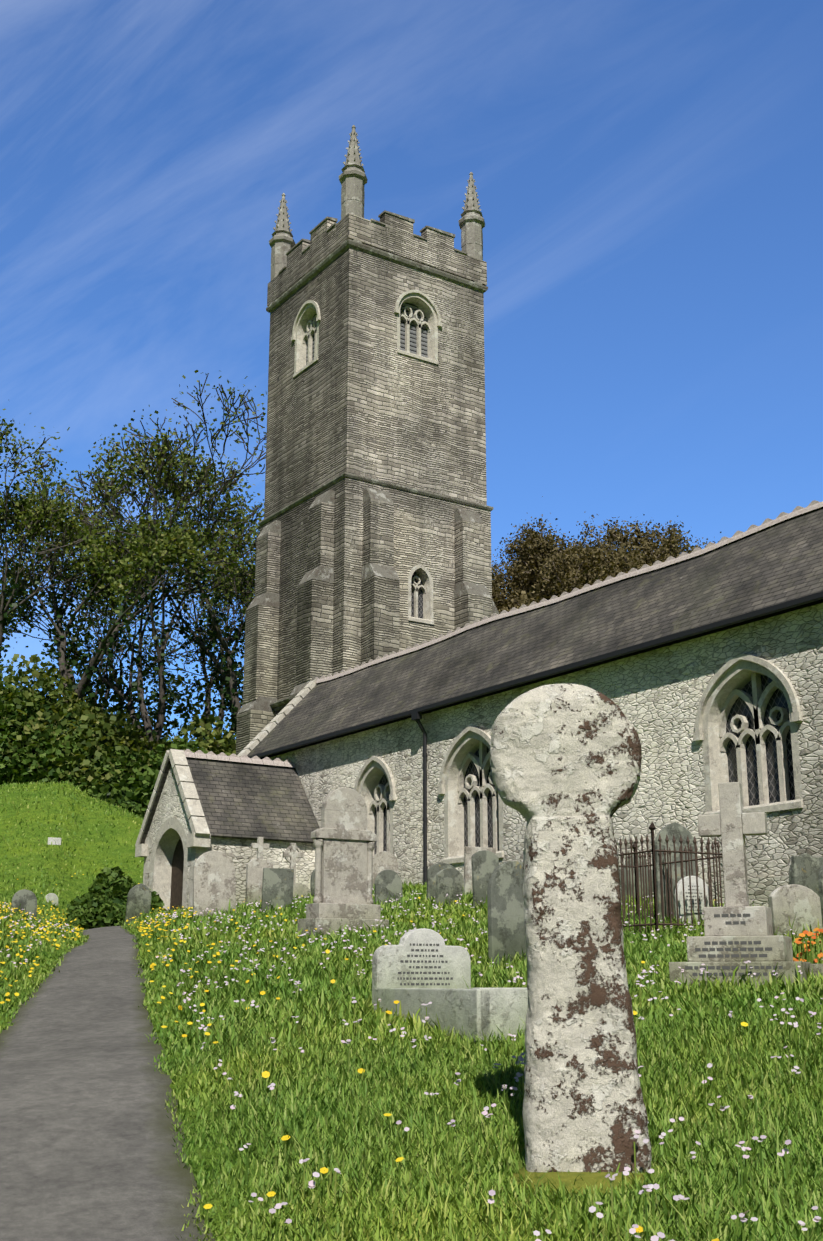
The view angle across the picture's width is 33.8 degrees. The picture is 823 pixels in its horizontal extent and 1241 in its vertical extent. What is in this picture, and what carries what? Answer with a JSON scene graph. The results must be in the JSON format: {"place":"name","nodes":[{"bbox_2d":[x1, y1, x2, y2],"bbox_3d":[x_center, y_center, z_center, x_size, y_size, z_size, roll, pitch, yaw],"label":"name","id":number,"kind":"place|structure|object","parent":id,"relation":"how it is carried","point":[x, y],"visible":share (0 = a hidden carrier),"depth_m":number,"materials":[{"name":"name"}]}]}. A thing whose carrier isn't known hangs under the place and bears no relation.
{"place":"outdoors","nodes":[
{"label":"outdoors","id":0,"kind":"place"},
{"bbox_2d":[0,926,214,1240],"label":"path","id":1,"kind":"structure","parent":0,"point":[88,1149],"depth_m":9.08,"materials":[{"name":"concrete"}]},
{"bbox_2d":[0,781,822,1240],"bbox_3d":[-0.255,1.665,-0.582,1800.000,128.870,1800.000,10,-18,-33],"label":"ground","id":2,"kind":"structure","parent":0,"point":[122,835],"depth_m":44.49,"materials":[{"name":"green plant"}]},
{"bbox_2d":[0,540,45,673],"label":"ivy tree","id":3,"kind":"object","parent":2,"relation":"on","point":[12,605],"visible":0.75,"depth_m":62.59,"materials":[{"name":"green plant"}]},
{"bbox_2d":[0,680,85,784],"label":"shrub","id":4,"kind":"object","parent":2,"relation":"on","point":[10,763],"depth_m":58.44,"materials":[{"name":"green plant"}]},
{"bbox_2d":[4,669,122,726],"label":"shrub","id":5,"kind":"object","parent":2,"relation":"on","point":[34,681],"depth_m":70.73,"materials":[{"name":"green plant"}]},
{"bbox_2d":[0,409,129,652],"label":"tree","id":6,"kind":"object","parent":2,"relation":"on","point":[39,509],"depth_m":63.07,"materials":[{"name":"green plant"}]},
{"bbox_2d":[0,654,154,796],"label":"shrub","id":7,"kind":"object","parent":2,"relation":"on","point":[126,734],"depth_m":59.94,"materials":[{"name":"green plant"}]},
{"bbox_2d":[29,725,164,817],"bbox_3d":[-13.652,7.782,60.705,9.779,5.875,8.993,10,-18,-33],"label":"shrub","id":8,"kind":"object","parent":2,"relation":"on","point":[100,791],"depth_m":58.22,"materials":[{"name":"green plant"}]},
{"bbox_2d":[28,550,176,713],"bbox_3d":[-14.850,3.736,62.281,7.024,15.627,5.040,-3,-15,12],"label":"ivy tree","id":9,"kind":"object","parent":2,"relation":"on","point":[86,691],"visible":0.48,"depth_m":63.32,"materials":[{"name":"green plant"}]},
{"bbox_2d":[84,676,143,739],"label":"shrub","id":10,"kind":"object","parent":2,"relation":"on","point":[114,708],"visible":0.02,"depth_m":69.36,"materials":[{"name":"green plant"}]},
{"bbox_2d":[64,866,166,929],"bbox_3d":[-7.561,7.281,34.432,2.886,2.065,2.541,10,-18,-33],"label":"path shrub","id":11,"kind":"object","parent":2,"relation":"on","point":[107,886],"depth_m":34.04,"materials":[{"name":"green plant"}]},
{"bbox_2d":[64,622,170,714],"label":"ivy tree","id":12,"kind":"object","parent":2,"relation":"on","point":[122,667],"visible":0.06,"depth_m":75.06,"materials":[{"name":"green plant"}]},
{"bbox_2d":[0,511,254,739],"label":"tree","id":13,"kind":"object","parent":2,"relation":"on","point":[52,648],"depth_m":74.07,"materials":[{"name":"green plant"}]},
{"bbox_2d":[0,418,262,703],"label":"tree","id":14,"kind":"object","parent":2,"relation":"on","point":[160,547],"depth_m":62.60,"materials":[{"name":"green plant"}]},
{"bbox_2d":[0,429,264,752],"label":"tree","id":15,"kind":"object","parent":2,"relation":"on","point":[147,725],"depth_m":65.47,"materials":[{"name":"green plant"}]},
{"bbox_2d":[11,370,266,726],"bbox_3d":[-10.978,1.916,67.163,21.747,22.775,14.131,49,-51,-71],"label":"tree","id":16,"kind":"object","parent":2,"relation":"on","point":[235,701],"depth_m":64.73,"materials":[{"name":"green plant"}]},
{"bbox_2d":[82,570,196,744],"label":"ivy tree","id":17,"kind":"object","parent":2,"relation":"on","point":[134,683],"visible":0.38,"depth_m":65.13,"materials":[{"name":"green plant"}]},
{"bbox_2d":[111,733,174,806],"bbox_3d":[-12.631,9.302,62.690,11.194,7.681,10.248,10,-18,-33],"label":"shrub","id":18,"kind":"object","parent":2,"relation":"on","point":[160,740],"depth_m":61.54,"materials":[{"name":"green plant"}]},
{"bbox_2d":[136,735,207,816],"bbox_3d":[-10.513,8.823,60.391,9.378,7.293,9.555,10,-18,-33],"label":"shrub","id":19,"kind":"object","parent":2,"relation":"on","point":[175,744],"visible":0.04,"depth_m":58.90,"materials":[{"name":"green plant"}]},
{"bbox_2d":[135,668,232,752],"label":"shrub","id":20,"kind":"object","parent":2,"relation":"on","point":[180,710],"visible":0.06,"depth_m":70.02,"materials":[{"name":"green plant"}]},
{"bbox_2d":[126,497,257,753],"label":"tree","id":21,"kind":"object","parent":2,"relation":"on","point":[208,711],"depth_m":79.57,"materials":[{"name":"green plant"}]},
{"bbox_2d":[173,709,235,755],"bbox_3d":[-8.505,8.528,62.422,9.729,8.525,9.523,10,-18,-33],"label":"shrub","id":22,"kind":"object","parent":2,"relation":"on","point":[224,747],"visible":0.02,"depth_m":61.98,"materials":[{"name":"green plant"}]},
{"bbox_2d":[170,545,244,747],"bbox_3d":[-9.090,5.498,65.672,5.680,16.640,8.488,3,-15,-12],"label":"tree","id":23,"kind":"object","parent":2,"relation":"on","point":[235,665],"visible":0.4,"depth_m":64.64,"materials":[{"name":"green plant"}]},
{"bbox_2d":[191,620,241,739],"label":"ivy tree","id":24,"kind":"object","parent":2,"relation":"on","point":[204,679],"visible":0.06,"depth_m":79.01,"materials":[{"name":"green plant"}]},
{"bbox_2d":[144,765,314,906],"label":"porch walls","id":25,"kind":"structure","parent":2,"relation":"on","point":[240,853],"depth_m":36.63,"materials":[{"name":"grey stone"}]},
{"bbox_2d":[135,749,213,912],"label":"porch dressings","id":26,"kind":"structure","parent":25,"relation":"attached to","point":[197,838],"depth_m":37.00,"materials":[{"name":"grey stone"}]},
{"bbox_2d":[170,837,183,911],"bbox_3d":[-4.766,7.559,37.562,3.300,3.217,2.750,10,-18,-33],"label":"porch interior","id":27,"kind":"object","parent":25,"relation":"in","point":[177,879],"visible":0.19,"depth_m":37.20,"materials":[{"name":"brown wood"}]},
{"bbox_2d":[140,757,319,843],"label":"porch roof","id":28,"kind":"structure","parent":25,"relation":"on","point":[243,800],"depth_m":37.37,"materials":[{"name":"grey stone"}]},
{"bbox_2d":[184,749,295,767],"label":"ridge tiles","id":29,"kind":"object","parent":28,"relation":"on","point":[243,758],"visible":0.94,"depth_m":38.38,"materials":[{"name":"grey stone"}]},
{"bbox_2d":[236,213,498,754],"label":"tower walls","id":30,"kind":"structure","parent":2,"relation":"on","point":[361,396],"depth_m":49.21,"materials":[{"name":"grey stone"}]},
{"bbox_2d":[291,290,441,624],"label":"window surrounds","id":31,"kind":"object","parent":30,"relation":"attached to","point":[424,302],"depth_m":50.81,"materials":[{"name":"grey stone"}]},
{"bbox_2d":[306,303,427,364],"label":"belfry louvres","id":32,"kind":"object","parent":30,"relation":"in","point":[413,338],"visible":0.34,"depth_m":50.90,"materials":[{"name":"wood"}]},
{"bbox_2d":[237,487,498,713],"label":"buttress caps","id":33,"kind":"object","parent":30,"relation":"attached to","point":[322,573],"visible":0.1,"depth_m":48.15,"materials":[{"name":"grey stone"}]},
{"bbox_2d":[258,210,493,707],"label":"string course mouldings","id":34,"kind":"object","parent":30,"relation":"attached to","point":[316,270],"visible":0.17,"depth_m":50.56,"materials":[{"name":"grey stone"}]},
{"bbox_2d":[269,125,484,303],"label":"pinnacles","id":35,"kind":"object","parent":30,"relation":"on","point":[353,179],"visible":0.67,"depth_m":53.10,"materials":[{"name":"grey stone"}]},
{"bbox_2d":[411,572,422,618],"bbox_3d":[0.102,-0.878,48.083,0.744,1.794,0.001,10,-18,-33],"label":"window glass","id":36,"kind":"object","parent":30,"relation":"in","point":[420,603],"depth_m":48.12,"materials":[{"name":"grey glass"}]},
{"bbox_2d":[0,880,745,1236],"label":"dandelion stalks","id":37,"kind":"object","parent":2,"relation":"on","point":[206,992],"visible":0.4,"depth_m":16.53,"materials":[{"name":"green plant"}]},
{"bbox_2d":[0,873,747,1240],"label":"dandelions","id":38,"kind":"object","parent":37,"relation":"on","point":[286,1137],"visible":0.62,"depth_m":17.65,"materials":[{"name":"yellow plant"}]},
{"bbox_2d":[45,837,709,1041],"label":"gravestones","id":39,"kind":"object","parent":2,"relation":"on","point":[473,1011],"visible":0.56,"depth_m":11.86,"materials":[{"name":"grey stone"}]},
{"bbox_2d":[397,885,782,984],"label":"gravestone inscriptions","id":40,"kind":"object","parent":39,"relation":"attached to","point":[713,949],"visible":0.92,"depth_m":12.85,"materials":[{"name":"grey"}]},
{"bbox_2d":[0,895,791,979],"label":"daisy stalks","id":41,"kind":"object","parent":2,"relation":"on","point":[172,918],"visible":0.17,"depth_m":19.02,"materials":[{"name":"green plant"}]},
{"bbox_2d":[0,888,794,971],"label":"daisies","id":42,"kind":"object","parent":41,"relation":"on","point":[241,955],"visible":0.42,"depth_m":19.56,"materials":[{"name":"white plant"}]},
{"bbox_2d":[11,822,822,964],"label":"gravestones","id":43,"kind":"object","parent":2,"relation":"on","point":[498,886],"visible":0.42,"depth_m":21.57,"materials":[{"name":"grey stone"}]},
{"bbox_2d":[177,938,822,1240],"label":"cuckoo flowers","id":44,"kind":"object","parent":2,"relation":"on","point":[592,1209],"visible":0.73,"depth_m":7.78,"materials":[{"name":"white plant"}]},
{"bbox_2d":[178,963,822,1240],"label":"cuckoo flower stalks","id":45,"kind":"object","parent":2,"relation":"on","point":[807,1231],"visible":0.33,"depth_m":8.15,"materials":[{"name":"green plant"}]},
{"bbox_2d":[193,782,822,988],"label":"gravestones","id":46,"kind":"object","parent":2,"relation":"on","point":[349,867],"visible":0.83,"depth_m":19.95,"materials":[{"name":"grey stone"}]},
{"bbox_2d":[516,580,564,608],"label":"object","id":47,"kind":"object","parent":2,"relation":"on","point":[530,595],"visible":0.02,"depth_m":59.46,"materials":[{"name":"plant"}]},
{"bbox_2d":[269,603,822,906],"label":"aisle walls","id":48,"kind":"structure","parent":2,"relation":"on","point":[655,695],"depth_m":27.06,"materials":[{"name":"grey stone"}]},
{"bbox_2d":[237,654,802,863],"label":"aisle dressings","id":49,"kind":"structure","parent":48,"relation":"attached to","point":[460,755],"depth_m":26.05,"materials":[{"name":"grey stone"}]},
{"bbox_2d":[247,507,822,756],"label":"church roof","id":50,"kind":"structure","parent":48,"relation":"on","point":[779,562],"depth_m":31.09,"materials":[{"name":"grey stone"}]},
{"bbox_2d":[314,500,822,683],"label":"aisle ridge tiles","id":51,"kind":"object","parent":50,"relation":"on","point":[751,529],"visible":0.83,"depth_m":32.88,"materials":[{"name":"grey stone"}]},
{"bbox_2d":[249,591,822,884],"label":"gutter and downpipe","id":52,"kind":"object","parent":48,"relation":"attached to","point":[416,714],"visible":0.94,"depth_m":30.51,"materials":[{"name":"black metal"}]},
{"bbox_2d":[260,599,822,758],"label":"roof eaves","id":53,"kind":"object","parent":48,"relation":"attached to","point":[625,656],"depth_m":29.09,"materials":[{"name":"grey stone"}]},
{"bbox_2d":[374,675,794,854],"bbox_3d":[5.428,2.781,26.968,0.001,2.723,23.004,10,-18,-33],"label":"window glass","id":54,"kind":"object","parent":48,"relation":"in","point":[741,707],"depth_m":25.61,"materials":[{"name":"glass"}]},
{"bbox_2d":[492,538,647,613],"bbox_3d":[6.110,4.606,67.179,18.514,15.982,19.374,10,-18,-33],"label":"oak tree","id":55,"kind":"object","parent":2,"relation":"on","point":[495,598],"depth_m":62.56,"materials":[{"name":"plant"}]},
{"bbox_2d":[510,1167,650,1194],"bbox_3d":[0.924,2.935,7.127,1.000,0.125,1.000,10,-18,-33],"label":"cross mound","id":56,"kind":"object","parent":2,"relation":"on","point":[567,1179],"visible":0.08,"depth_m":6.84,"materials":[{"name":"green plant"}]},
{"bbox_2d":[490,683,651,1172],"bbox_3d":[0.897,1.752,7.436,0.863,2.870,0.370,-2,-15,2],"label":"stone cross","id":57,"kind":"object","parent":56,"relation":"on","point":[565,762],"visible":0.96,"depth_m":7.31,"materials":[{"name":"stone"}]},
{"bbox_2d":[496,516,704,609],"bbox_3d":[7.900,2.849,60.031,11.047,15.738,15.167,10,-18,-33],"label":"oak tree","id":58,"kind":"object","parent":2,"relation":"on","point":[629,562],"depth_m":58.95,"materials":[{"name":"plant"}]},
{"bbox_2d":[491,496,720,602],"bbox_3d":[9.523,3.225,63.652,14.654,17.444,15.359,10,-18,-33],"label":"oak tree","id":59,"kind":"object","parent":2,"relation":"on","point":[533,552],"depth_m":62.82,"materials":[{"name":"plant"}]},
{"bbox_2d":[559,520,706,558],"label":"oak tree","id":60,"kind":"object","parent":2,"relation":"on","point":[599,544],"depth_m":67.36,"materials":[{"name":"plant"}]},
{"bbox_2d":[615,822,725,934],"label":"iron railings","id":61,"kind":"object","parent":2,"relation":"on","point":[652,828],"visible":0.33,"depth_m":19.40,"materials":[{"name":"black metal"}]},
{"bbox_2d":[793,928,822,963],"bbox_3d":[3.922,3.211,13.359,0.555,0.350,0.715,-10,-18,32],"label":"grave flowers","id":62,"kind":"object","parent":2,"relation":"on","point":[799,940],"visible":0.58,"depth_m":13.29,"materials":[{"name":"orange plant"}]},
{"bbox_2d":[0,0,822,747],"label":"sky","id":63,"kind":"structure","parent":0,"point":[648,174],"materials":[{"name":"blue"}]}
]}

